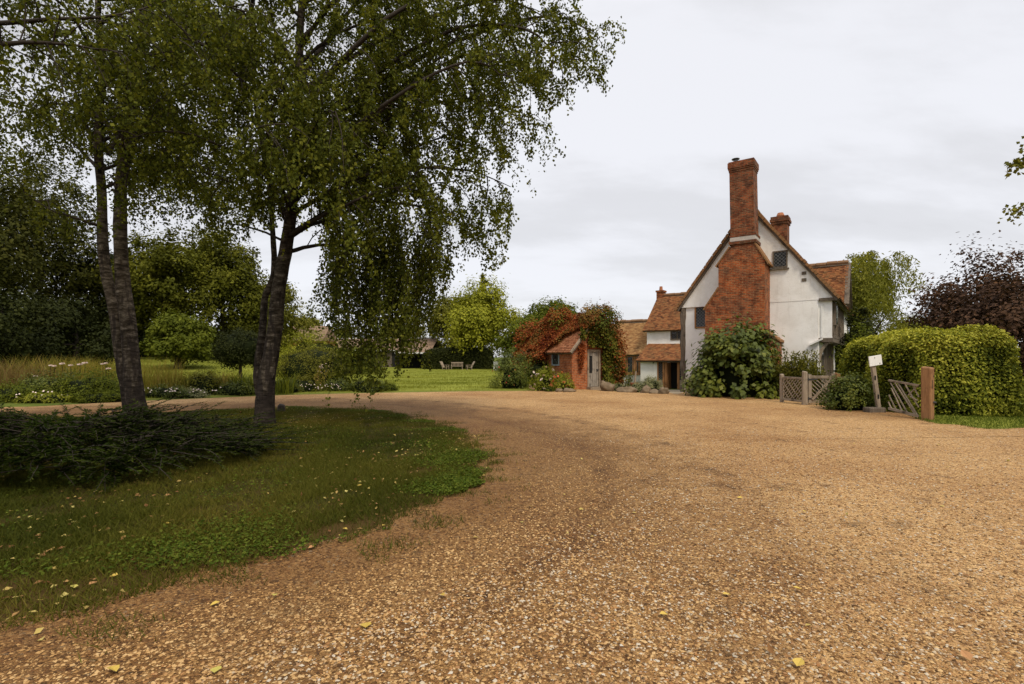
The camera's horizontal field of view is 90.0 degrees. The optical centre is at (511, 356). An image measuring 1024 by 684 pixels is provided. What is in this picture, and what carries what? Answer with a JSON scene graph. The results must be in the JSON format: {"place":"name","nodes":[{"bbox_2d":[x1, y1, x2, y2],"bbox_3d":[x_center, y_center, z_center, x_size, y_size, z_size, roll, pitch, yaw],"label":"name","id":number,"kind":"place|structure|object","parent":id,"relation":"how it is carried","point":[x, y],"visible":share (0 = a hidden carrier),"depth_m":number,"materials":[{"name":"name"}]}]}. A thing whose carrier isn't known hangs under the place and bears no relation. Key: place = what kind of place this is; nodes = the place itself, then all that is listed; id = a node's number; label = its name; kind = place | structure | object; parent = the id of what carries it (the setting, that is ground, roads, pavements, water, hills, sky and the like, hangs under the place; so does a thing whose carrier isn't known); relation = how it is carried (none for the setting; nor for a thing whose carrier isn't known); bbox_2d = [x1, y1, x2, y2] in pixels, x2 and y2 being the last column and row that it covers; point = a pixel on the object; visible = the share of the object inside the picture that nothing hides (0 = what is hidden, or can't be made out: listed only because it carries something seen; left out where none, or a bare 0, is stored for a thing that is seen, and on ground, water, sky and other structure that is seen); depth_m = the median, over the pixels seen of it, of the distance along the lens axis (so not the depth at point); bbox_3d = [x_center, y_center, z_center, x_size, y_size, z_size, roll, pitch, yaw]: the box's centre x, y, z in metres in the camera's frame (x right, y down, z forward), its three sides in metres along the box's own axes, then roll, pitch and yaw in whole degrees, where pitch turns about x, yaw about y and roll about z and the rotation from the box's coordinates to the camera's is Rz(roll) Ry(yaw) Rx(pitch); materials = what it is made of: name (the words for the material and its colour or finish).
{"place":"outdoors","nodes":[
{"label":"outdoors","id":0,"kind":"place"},
{"bbox_2d":[0,405,535,662],"bbox_3d":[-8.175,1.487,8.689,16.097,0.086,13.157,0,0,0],"label":"grass verge","id":1,"kind":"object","parent":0,"point":[333,532],"depth_m":5.05,"materials":[{"name":"plant"}]},
{"bbox_2d":[0,0,211,163],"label":"birch tree","id":2,"kind":"object","parent":1,"relation":"on","point":[48,20],"visible":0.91,"depth_m":8.36,"materials":[{"name":"green plant"}]},
{"bbox_2d":[0,0,283,415],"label":"birch tree","id":3,"kind":"object","parent":1,"relation":"on","point":[122,316],"visible":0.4,"depth_m":12.09,"materials":[{"name":"green plant"}]},
{"bbox_2d":[0,393,320,496],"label":"juniper","id":4,"kind":"object","parent":1,"relation":"on","point":[144,427],"visible":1,"depth_m":6.71,"materials":[{"name":"plant"}]},
{"bbox_2d":[0,406,495,581],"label":"clover","id":5,"kind":"object","parent":1,"relation":"on","point":[469,478],"visible":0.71,"depth_m":4.39,"materials":[{"name":"plant"}]},
{"bbox_2d":[66,0,626,424],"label":"birch tree","id":6,"kind":"object","parent":1,"relation":"on","point":[303,152],"visible":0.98,"depth_m":10.12,"materials":[{"name":"green plant"}]},
{"bbox_2d":[0,356,535,402],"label":"lawn","id":7,"kind":"structure","parent":0,"point":[453,387],"depth_m":33.24,"materials":[{"name":"plant"}]},
{"bbox_2d":[0,358,73,387],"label":"grass clump","id":8,"kind":"object","parent":7,"relation":"on","point":[8,374],"visible":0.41,"depth_m":21.80,"materials":[{"name":"plant"}]},
{"bbox_2d":[0,277,73,371],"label":"tree","id":9,"kind":"object","parent":7,"relation":"on","point":[14,341],"visible":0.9,"depth_m":26.46,"materials":[{"name":"green plant"}]},
{"bbox_2d":[4,390,75,403],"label":"bed plant","id":10,"kind":"object","parent":7,"relation":"on","point":[43,398],"visible":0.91,"depth_m":16.98,"materials":[{"name":"plant"}]},
{"bbox_2d":[0,142,81,303],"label":"tree","id":11,"kind":"object","parent":7,"relation":"on","point":[31,256],"visible":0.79,"depth_m":30.67,"materials":[{"name":"green plant"}]},
{"bbox_2d":[7,367,81,394],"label":"bed plant","id":12,"kind":"object","parent":7,"relation":"on","point":[44,381],"visible":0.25,"depth_m":18.02,"materials":[{"name":"plant"}]},
{"bbox_2d":[0,144,112,358],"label":"tree","id":13,"kind":"object","parent":7,"relation":"on","point":[72,281],"visible":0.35,"depth_m":37.75,"materials":[{"name":"green plant"}]},
{"bbox_2d":[0,353,115,381],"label":"grass clump","id":14,"kind":"object","parent":7,"relation":"on","point":[56,366],"visible":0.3,"depth_m":23.73,"materials":[{"name":"plant"}]},
{"bbox_2d":[27,357,117,380],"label":"grass clump","id":15,"kind":"object","parent":7,"relation":"on","point":[104,368],"visible":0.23,"depth_m":24.82,"materials":[{"name":"plant"}]},
{"bbox_2d":[35,362,110,378],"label":"hydrangea","id":16,"kind":"object","parent":7,"relation":"on","point":[82,363],"visible":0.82,"depth_m":18.49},
{"bbox_2d":[9,289,143,368],"bbox_3d":[-26.492,-1.544,31.191,6.067,5.162,5.499,0,0,-18],"label":"tree","id":17,"kind":"object","parent":7,"relation":"on","point":[68,313],"visible":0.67,"depth_m":30.58,"materials":[{"name":"green plant"}]},
{"bbox_2d":[55,310,101,359],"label":"shrub","id":18,"kind":"object","parent":7,"relation":"on","point":[81,339],"visible":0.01,"depth_m":39.48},
{"bbox_2d":[50,366,119,402],"bbox_3d":[-14.637,0.855,17.942,2.690,1.519,2.362,0,0,0],"label":"bed plant","id":19,"kind":"object","parent":7,"relation":"on","point":[84,385],"visible":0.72,"depth_m":17.57,"materials":[{"name":"plant"}]},
{"bbox_2d":[42,247,147,355],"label":"tree","id":20,"kind":"object","parent":7,"relation":"on","point":[99,303],"visible":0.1,"depth_m":40.64,"materials":[{"name":"green plant"}]},
{"bbox_2d":[70,388,120,403],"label":"bed plant","id":21,"kind":"object","parent":7,"relation":"on","point":[109,396],"visible":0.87,"depth_m":16.91,"materials":[{"name":"plant"}]},
{"bbox_2d":[107,331,157,356],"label":"shrub","id":22,"kind":"object","parent":7,"relation":"on","point":[142,353],"visible":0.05,"depth_m":46.49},
{"bbox_2d":[91,224,227,359],"bbox_3d":[-26.915,-5.089,40.014,8.479,10.789,8.312,0,0,0],"label":"tree","id":23,"kind":"object","parent":7,"relation":"on","point":[160,261],"visible":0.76,"depth_m":39.06,"materials":[{"name":"green plant"}]},
{"bbox_2d":[140,355,183,392],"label":"grass clump","id":24,"kind":"object","parent":7,"relation":"on","point":[149,381],"visible":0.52,"depth_m":20.04,"materials":[{"name":"plant"}]},
{"bbox_2d":[144,382,193,398],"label":"bed plant","id":25,"kind":"object","parent":7,"relation":"on","point":[159,391],"visible":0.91,"depth_m":18.79,"materials":[{"name":"plant"}]},
{"bbox_2d":[153,368,200,388],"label":"grass clump","id":26,"kind":"object","parent":7,"relation":"on","point":[180,380],"visible":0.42,"depth_m":20.21,"materials":[{"name":"plant"}]},
{"bbox_2d":[139,307,221,368],"bbox_3d":[-21.365,-1.155,33.053,4.345,4.074,4.248,0,0,29],"label":"bush","id":27,"kind":"object","parent":7,"relation":"on","point":[185,337],"visible":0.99,"depth_m":32.35,"materials":[{"name":"green plant"}]},
{"bbox_2d":[174,384,213,397],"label":"bed plant","id":28,"kind":"object","parent":7,"relation":"on","point":[198,394],"visible":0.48,"depth_m":19.16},
{"bbox_2d":[153,226,284,356],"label":"tree","id":29,"kind":"object","parent":7,"relation":"on","point":[232,278],"visible":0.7,"depth_m":42.50,"materials":[{"name":"green plant"}]},
{"bbox_2d":[203,369,241,385],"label":"grass clump","id":30,"kind":"object","parent":7,"relation":"on","point":[224,377],"visible":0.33,"depth_m":20.64,"materials":[{"name":"plant"}]},
{"bbox_2d":[208,377,254,396],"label":"bed plant","id":31,"kind":"object","parent":7,"relation":"on","point":[233,389],"visible":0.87,"depth_m":20.09,"materials":[{"name":"plant"}]},
{"bbox_2d":[209,326,257,378],"bbox_3d":[-14.343,-0.213,26.943,2.826,3.175,3.020,0,0,-14],"label":"topiary tree","id":32,"kind":"object","parent":7,"relation":"on","point":[237,347],"visible":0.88,"depth_m":26.30,"materials":[{"name":"green plant"}]},
{"bbox_2d":[227,372,254,394],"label":"grass clump","id":33,"kind":"object","parent":7,"relation":"on","point":[245,379],"visible":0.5,"depth_m":20.38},
{"bbox_2d":[245,276,320,348],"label":"tree","id":34,"kind":"object","parent":7,"relation":"on","point":[291,320],"visible":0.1,"depth_m":52.13,"materials":[{"name":"green plant"}]},
{"bbox_2d":[275,369,301,393],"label":"grass clump","id":35,"kind":"object","parent":7,"relation":"on","point":[279,387],"visible":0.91,"depth_m":20.74,"materials":[{"name":"plant"}]},
{"bbox_2d":[276,340,301,376],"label":"shrub","id":36,"kind":"object","parent":7,"relation":"on","point":[283,354],"visible":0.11,"depth_m":32.36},
{"bbox_2d":[276,378,303,392],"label":"bed plant","id":37,"kind":"object","parent":7,"relation":"on","point":[295,389],"visible":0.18,"depth_m":21.41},
{"bbox_2d":[289,371,322,391],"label":"bed plant","id":38,"kind":"object","parent":7,"relation":"on","point":[309,385],"visible":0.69,"depth_m":21.97,"materials":[{"name":"plant"}]},
{"bbox_2d":[276,340,356,385],"bbox_3d":[-10.292,0.202,27.025,4.466,2.628,3.840,0,0,0],"label":"shrub","id":39,"kind":"object","parent":7,"relation":"on","point":[309,361],"visible":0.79,"depth_m":25.98,"materials":[{"name":"plant"}]},
{"bbox_2d":[313,363,327,390],"bbox_3d":[-8.319,0.914,22.241,0.636,1.277,0.713,0,0,-38],"label":"mullein","id":40,"kind":"object","parent":7,"relation":"on","point":[318,372],"visible":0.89,"depth_m":22.16,"materials":[{"name":"plant"}]},
{"bbox_2d":[321,377,354,390],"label":"bed plant","id":41,"kind":"object","parent":7,"relation":"on","point":[342,385],"visible":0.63,"depth_m":22.30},
{"bbox_2d":[340,343,388,374],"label":"shrub","id":42,"kind":"object","parent":7,"relation":"on","point":[355,360],"visible":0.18,"depth_m":43.99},
{"bbox_2d":[347,376,386,392],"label":"bed plant","id":43,"kind":"object","parent":7,"relation":"on","point":[357,384],"visible":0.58,"depth_m":22.15,"materials":[{"name":"plant"}]},
{"bbox_2d":[382,382,399,390],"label":"bed plant","id":44,"kind":"object","parent":7,"relation":"on","point":[392,386],"visible":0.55,"depth_m":22.60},
{"bbox_2d":[421,347,494,368],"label":"hedge","id":45,"kind":"object","parent":7,"relation":"on","point":[483,359],"visible":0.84,"depth_m":62.89,"materials":[{"name":"green plant"}]},
{"bbox_2d":[438,272,537,357],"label":"tree","id":46,"kind":"object","parent":7,"relation":"on","point":[479,317],"visible":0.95,"depth_m":63.22,"materials":[{"name":"green plant"}]},
{"bbox_2d":[483,346,538,388],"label":"rose bush","id":47,"kind":"object","parent":7,"relation":"on","point":[513,376],"visible":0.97,"depth_m":24.24,"materials":[{"name":"plant"}]},
{"bbox_2d":[524,354,551,386],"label":"shrub","id":48,"kind":"object","parent":7,"relation":"on","point":[537,366],"visible":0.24,"depth_m":25.33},
{"bbox_2d":[0,389,1023,683],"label":"gravel drive","id":49,"kind":"structure","parent":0,"point":[586,413],"depth_m":4.01,"materials":[{"name":"gravel"}]},
{"bbox_2d":[1,408,1023,670],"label":"leaf litter","id":50,"kind":"object","parent":49,"relation":"on","point":[39,630],"visible":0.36,"depth_m":4.57,"materials":[{"name":"plant"}]},
{"bbox_2d":[526,360,556,390],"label":"rose bush","id":51,"kind":"object","parent":49,"relation":"on","point":[542,381],"visible":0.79,"depth_m":22.71,"materials":[{"name":"plant"}]},
{"bbox_2d":[549,371,576,389],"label":"rose bush","id":52,"kind":"object","parent":49,"relation":"on","point":[561,383],"visible":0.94,"depth_m":22.52,"materials":[{"name":"plant"}]},
{"bbox_2d":[600,380,614,390],"bbox_3d":[4.409,1.338,23.481,0.593,0.524,0.646,0,0,35],"label":"rock","id":53,"kind":"object","parent":49,"relation":"on","point":[606,386],"visible":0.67,"depth_m":23.31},
{"bbox_2d":[616,386,637,392],"bbox_3d":[5.184,1.452,23.020,1.013,0.298,0.542,0,0,-6],"label":"rock","id":54,"kind":"object","parent":49,"relation":"on","point":[627,389],"visible":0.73,"depth_m":22.87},
{"bbox_2d":[623,367,634,386],"bbox_3d":[5.582,1.094,25.618,1.312,1.349,0.985,0,0,0],"label":"fennel","id":55,"kind":"object","parent":49,"relation":"on","point":[628,381],"visible":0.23,"depth_m":25.55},
{"bbox_2d":[640,385,650,392],"bbox_3d":[5.899,1.411,22.639,0.571,0.401,0.474,0,0,-23],"label":"rock","id":56,"kind":"object","parent":49,"relation":"on","point":[646,388],"visible":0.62,"depth_m":22.48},
{"bbox_2d":[658,387,669,393],"bbox_3d":[6.419,1.417,21.712,0.569,0.317,0.414,0,0,-40],"label":"rock","id":57,"kind":"object","parent":49,"relation":"on","point":[663,390],"visible":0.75,"depth_m":21.55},
{"bbox_2d":[792,658,804,665],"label":"fallen leaf","id":58,"kind":"object","parent":49,"relation":"on","point":[798,661],"visible":1,"depth_m":2.47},
{"bbox_2d":[813,368,887,411],"bbox_3d":[9.675,0.940,14.648,1.793,1.324,1.454,0,0,0],"label":"shrub","id":59,"kind":"object","parent":49,"relation":"on","point":[848,397],"visible":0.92,"depth_m":14.37,"materials":[{"name":"plant"}]},
{"bbox_2d":[888,379,918,416],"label":"broken gate","id":60,"kind":"structure","parent":49,"relation":"on","point":[906,412],"depth_m":12.78,"materials":[{"name":"grey wood"}]},
{"bbox_2d":[960,650,972,659],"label":"fallen leaf","id":61,"kind":"object","parent":49,"relation":"on","point":[967,654],"visible":1,"depth_m":2.53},
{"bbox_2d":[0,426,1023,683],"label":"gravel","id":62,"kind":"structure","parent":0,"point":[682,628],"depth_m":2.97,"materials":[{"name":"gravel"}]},
{"bbox_2d":[0,357,1023,409],"bbox_3d":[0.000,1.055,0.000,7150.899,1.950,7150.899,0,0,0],"label":"ground","id":63,"kind":"structure","parent":0,"point":[26,404],"depth_m":16.84,"materials":[{"name":"soil"}]},
{"bbox_2d":[0,378,57,402],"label":"bed plant","id":64,"kind":"object","parent":63,"relation":"on","point":[7,392],"visible":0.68,"depth_m":17.23,"materials":[{"name":"plant"}]},
{"bbox_2d":[175,364,229,394],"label":"bed plant","id":65,"kind":"object","parent":63,"relation":"on","point":[201,381],"visible":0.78,"depth_m":20.20,"materials":[{"name":"plant"}]},
{"bbox_2d":[297,313,322,325],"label":"tree","id":66,"kind":"object","parent":63,"relation":"on","point":[314,319],"visible":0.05,"depth_m":84.68,"materials":[{"name":"green plant"}]},
{"bbox_2d":[288,326,337,346],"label":"shed","id":67,"kind":"structure","parent":63,"relation":"on","point":[325,331],"depth_m":66.71,"materials":[{"name":"red brick"}]},
{"bbox_2d":[280,327,352,360],"bbox_3d":[-15.815,-0.631,39.894,6.542,4.272,4.858,0,0,-21],"label":"shrub","id":68,"kind":"object","parent":63,"relation":"on","point":[309,341],"visible":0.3,"depth_m":39.63,"materials":[{"name":"plant"}]},
{"bbox_2d":[330,323,365,337],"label":"tree","id":69,"kind":"object","parent":63,"relation":"on","point":[355,333],"visible":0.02,"depth_m":100.60,"materials":[{"name":"green plant"}]},
{"bbox_2d":[338,337,440,366],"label":"barn","id":70,"kind":"structure","parent":63,"relation":"on","point":[431,342],"depth_m":77.60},
{"bbox_2d":[398,348,432,367],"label":"open shed","id":71,"kind":"structure","parent":63,"relation":"on","point":[415,362],"depth_m":68.20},
{"bbox_2d":[420,294,472,347],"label":"tree","id":72,"kind":"object","parent":63,"relation":"on","point":[439,325],"visible":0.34,"depth_m":77.28,"materials":[{"name":"green plant"}]},
{"bbox_2d":[490,306,544,362],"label":"tree","id":73,"kind":"object","parent":63,"relation":"on","point":[506,341],"visible":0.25,"depth_m":56.42,"materials":[{"name":"green plant"}]},
{"bbox_2d":[542,385,554,391],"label":"shrub","id":74,"kind":"object","parent":63,"relation":"on","point":[548,389],"visible":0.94,"depth_m":22.19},
{"bbox_2d":[522,295,579,319],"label":"tree","id":75,"kind":"object","parent":63,"relation":"on","point":[545,307],"visible":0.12,"depth_m":66.96,"materials":[{"name":"green plant"}]},
{"bbox_2d":[524,328,622,389],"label":"outhouse","id":76,"kind":"structure","parent":63,"relation":"on","point":[563,354],"depth_m":24.22,"materials":[{"name":"red brick"}]},
{"bbox_2d":[551,354,558,365],"bbox_3d":[2.124,0.096,24.840,0.070,0.645,0.634,0,0,-30],"label":"window","id":77,"kind":"structure","parent":76,"relation":"in","point":[554,357],"depth_m":24.85,"materials":[{"name":"grey glass"}]},
{"bbox_2d":[509,300,628,384],"bbox_3d":[2.907,-0.613,26.081,4.509,4.451,6.322,0,0,-30],"label":"creeper","id":78,"kind":"object","parent":76,"relation":"attached to","point":[604,332],"visible":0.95,"depth_m":24.68,"materials":[{"name":"plant"}]},
{"bbox_2d":[587,349,600,386],"bbox_3d":[3.867,0.573,24.381,0.777,1.859,0.150,0,0,-30],"label":"door","id":79,"kind":"structure","parent":76,"relation":"in","point":[593,356],"depth_m":24.37,"materials":[{"name":"white wood"}]},
{"bbox_2d":[630,379,642,392],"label":"shrub","id":80,"kind":"object","parent":63,"relation":"on","point":[636,385],"visible":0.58,"depth_m":23.40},
{"bbox_2d":[639,374,663,390],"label":"shrub","id":81,"kind":"object","parent":63,"relation":"on","point":[651,383],"visible":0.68,"depth_m":23.24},
{"bbox_2d":[615,157,853,392],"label":"cottage","id":82,"kind":"structure","parent":63,"relation":"on","point":[757,267],"depth_m":23.48,"materials":[{"name":"paint"}]},
{"bbox_2d":[627,356,633,372],"bbox_3d":[8.164,0.525,35.340,0.454,1.184,0.080,0,0,36],"label":"window","id":83,"kind":"structure","parent":82,"relation":"in","point":[630,360],"depth_m":35.31,"materials":[{"name":"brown wood"}]},
{"bbox_2d":[667,362,676,388],"bbox_3d":[10.394,1.147,32.692,0.672,1.976,0.840,0,0,36],"label":"door","id":84,"kind":"structure","parent":82,"relation":"in","point":[672,366],"depth_m":32.87,"materials":[{"name":"brown wood"}]},
{"bbox_2d":[670,331,680,339],"bbox_3d":[10.746,-1.428,33.269,0.895,0.638,0.090,0,0,36],"label":"window","id":85,"kind":"structure","parent":82,"relation":"in","point":[674,335],"depth_m":33.32,"materials":[{"name":"grey glass"}]},
{"bbox_2d":[695,307,704,327],"bbox_3d":[9.484,-1.987,25.407,0.805,1.112,0.090,0,0,36],"label":"window","id":86,"kind":"structure","parent":82,"relation":"in","point":[699,312],"depth_m":25.50,"materials":[{"name":"grey glass"}]},
{"bbox_2d":[769,250,788,270],"bbox_3d":[12.161,-4.405,23.316,0.811,0.867,0.150,0,0,36],"label":"window","id":87,"kind":"structure","parent":82,"relation":"in","point":[780,258],"depth_m":23.29,"materials":[{"name":"grey glass"}]},
{"bbox_2d":[833,303,837,325],"bbox_3d":[14.800,-1.929,23.429,0.140,1.000,1.150,0,0,36],"label":"window","id":88,"kind":"structure","parent":82,"relation":"in","point":[835,306],"depth_m":22.98,"materials":[{"name":"grey glass"}]},
{"bbox_2d":[681,312,792,399],"bbox_3d":[8.733,-0.042,19.763,4.465,3.433,3.746,0,0,0],"label":"fig bush","id":89,"kind":"object","parent":63,"relation":"on","point":[738,365],"visible":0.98,"depth_m":18.99,"materials":[{"name":"green plant"}]},
{"bbox_2d":[780,374,801,401],"bbox_3d":[9.099,1.091,16.664,0.100,1.058,0.988,0,0,-11],"label":"lattice fence","id":90,"kind":"object","parent":63,"relation":"on","point":[782,385],"visible":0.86,"depth_m":16.73,"materials":[{"name":"grey wood"}]},
{"bbox_2d":[770,349,825,399],"bbox_3d":[10.221,0.650,18.230,1.712,1.917,1.252,0,0,12],"label":"rosemary","id":91,"kind":"object","parent":63,"relation":"on","point":[812,368],"visible":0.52,"depth_m":18.04,"materials":[{"name":"plant"}]},
{"bbox_2d":[802,371,834,404],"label":"lattice gate","id":92,"kind":"structure","parent":63,"relation":"on","point":[807,388],"depth_m":16.03,"materials":[{"name":"grey wood"}]},
{"bbox_2d":[834,330,847,364],"bbox_3d":[20.090,0.243,30.066,4.005,3.672,4.048,0,0,-40],"label":"tree","id":93,"kind":"object","parent":63,"relation":"on","point":[838,353],"visible":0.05,"depth_m":29.72,"materials":[{"name":"green plant"}]},
{"bbox_2d":[827,321,873,371],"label":"shrub","id":94,"kind":"object","parent":63,"relation":"on","point":[859,330],"visible":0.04,"depth_m":21.05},
{"bbox_2d":[830,329,874,373],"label":"shrub","id":95,"kind":"object","parent":63,"relation":"on","point":[835,371],"visible":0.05,"depth_m":19.86,"materials":[{"name":"green plant"}]},
{"bbox_2d":[836,306,879,368],"bbox_3d":[16.906,-0.420,24.941,1.864,4.412,2.295,0,0,0],"label":"shrub","id":96,"kind":"object","parent":63,"relation":"on","point":[851,319],"visible":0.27,"depth_m":24.98,"materials":[{"name":"plant"}]},
{"bbox_2d":[863,407,885,412],"bbox_3d":[9.879,1.475,13.962,0.480,0.210,0.280,0,0,-6],"label":"timber block","id":97,"kind":"object","parent":63,"relation":"on","point":[875,409],"depth_m":13.83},
{"bbox_2d":[868,355,881,406],"bbox_3d":[9.883,0.796,13.981,0.454,1.720,0.152,0,0,-9],"label":"signpost","id":98,"kind":"object","parent":63,"relation":"on","point":[874,361],"visible":0.85,"depth_m":13.96,"materials":[{"name":"grey wood"}]},
{"bbox_2d":[841,250,929,335],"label":"willow tree","id":99,"kind":"object","parent":63,"relation":"on","point":[873,288],"visible":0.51,"depth_m":43.66,"materials":[{"name":"green plant"}]},
{"bbox_2d":[873,388,906,410],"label":"shrub","id":100,"kind":"object","parent":63,"relation":"on","point":[884,405],"visible":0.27,"depth_m":14.18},
{"bbox_2d":[882,308,925,331],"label":"tree","id":101,"kind":"object","parent":63,"relation":"on","point":[906,326],"visible":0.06,"depth_m":61.76,"materials":[{"name":"green plant"}]},
{"bbox_2d":[836,324,1023,416],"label":"hedge","id":102,"kind":"object","parent":63,"relation":"on","point":[975,374],"visible":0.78,"depth_m":13.18,"materials":[{"name":"green plant"}]},
{"bbox_2d":[899,230,1023,387],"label":"copper beech","id":103,"kind":"object","parent":63,"relation":"on","point":[990,298],"visible":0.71,"depth_m":29.05,"materials":[{"name":"dark purple leaves"},{"name":"brown bark"}]},
{"bbox_2d":[997,136,1023,225],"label":"maple tree","id":104,"kind":"object","parent":63,"relation":"on","point":[1018,163],"visible":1,"depth_m":9.61,"materials":[{"name":"green plant"}]},
{"bbox_2d":[0,0,1023,356],"label":"sky","id":105,"kind":"structure","parent":0,"point":[882,126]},
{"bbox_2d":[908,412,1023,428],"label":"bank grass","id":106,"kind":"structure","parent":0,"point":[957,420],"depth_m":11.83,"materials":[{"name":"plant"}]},
{"bbox_2d":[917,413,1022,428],"bbox_3d":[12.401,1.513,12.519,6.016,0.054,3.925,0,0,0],"label":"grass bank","id":107,"kind":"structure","parent":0,"point":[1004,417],"depth_m":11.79,"materials":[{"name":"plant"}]},
{"bbox_2d":[921,366,936,419],"bbox_3d":[9.958,0.963,12.227,0.210,1.474,0.265,0,0,-32],"label":"gatepost","id":108,"kind":"object","parent":107,"relation":"on","point":[928,402],"visible":0.77,"depth_m":12.18,"materials":[{"name":"brown wood"}]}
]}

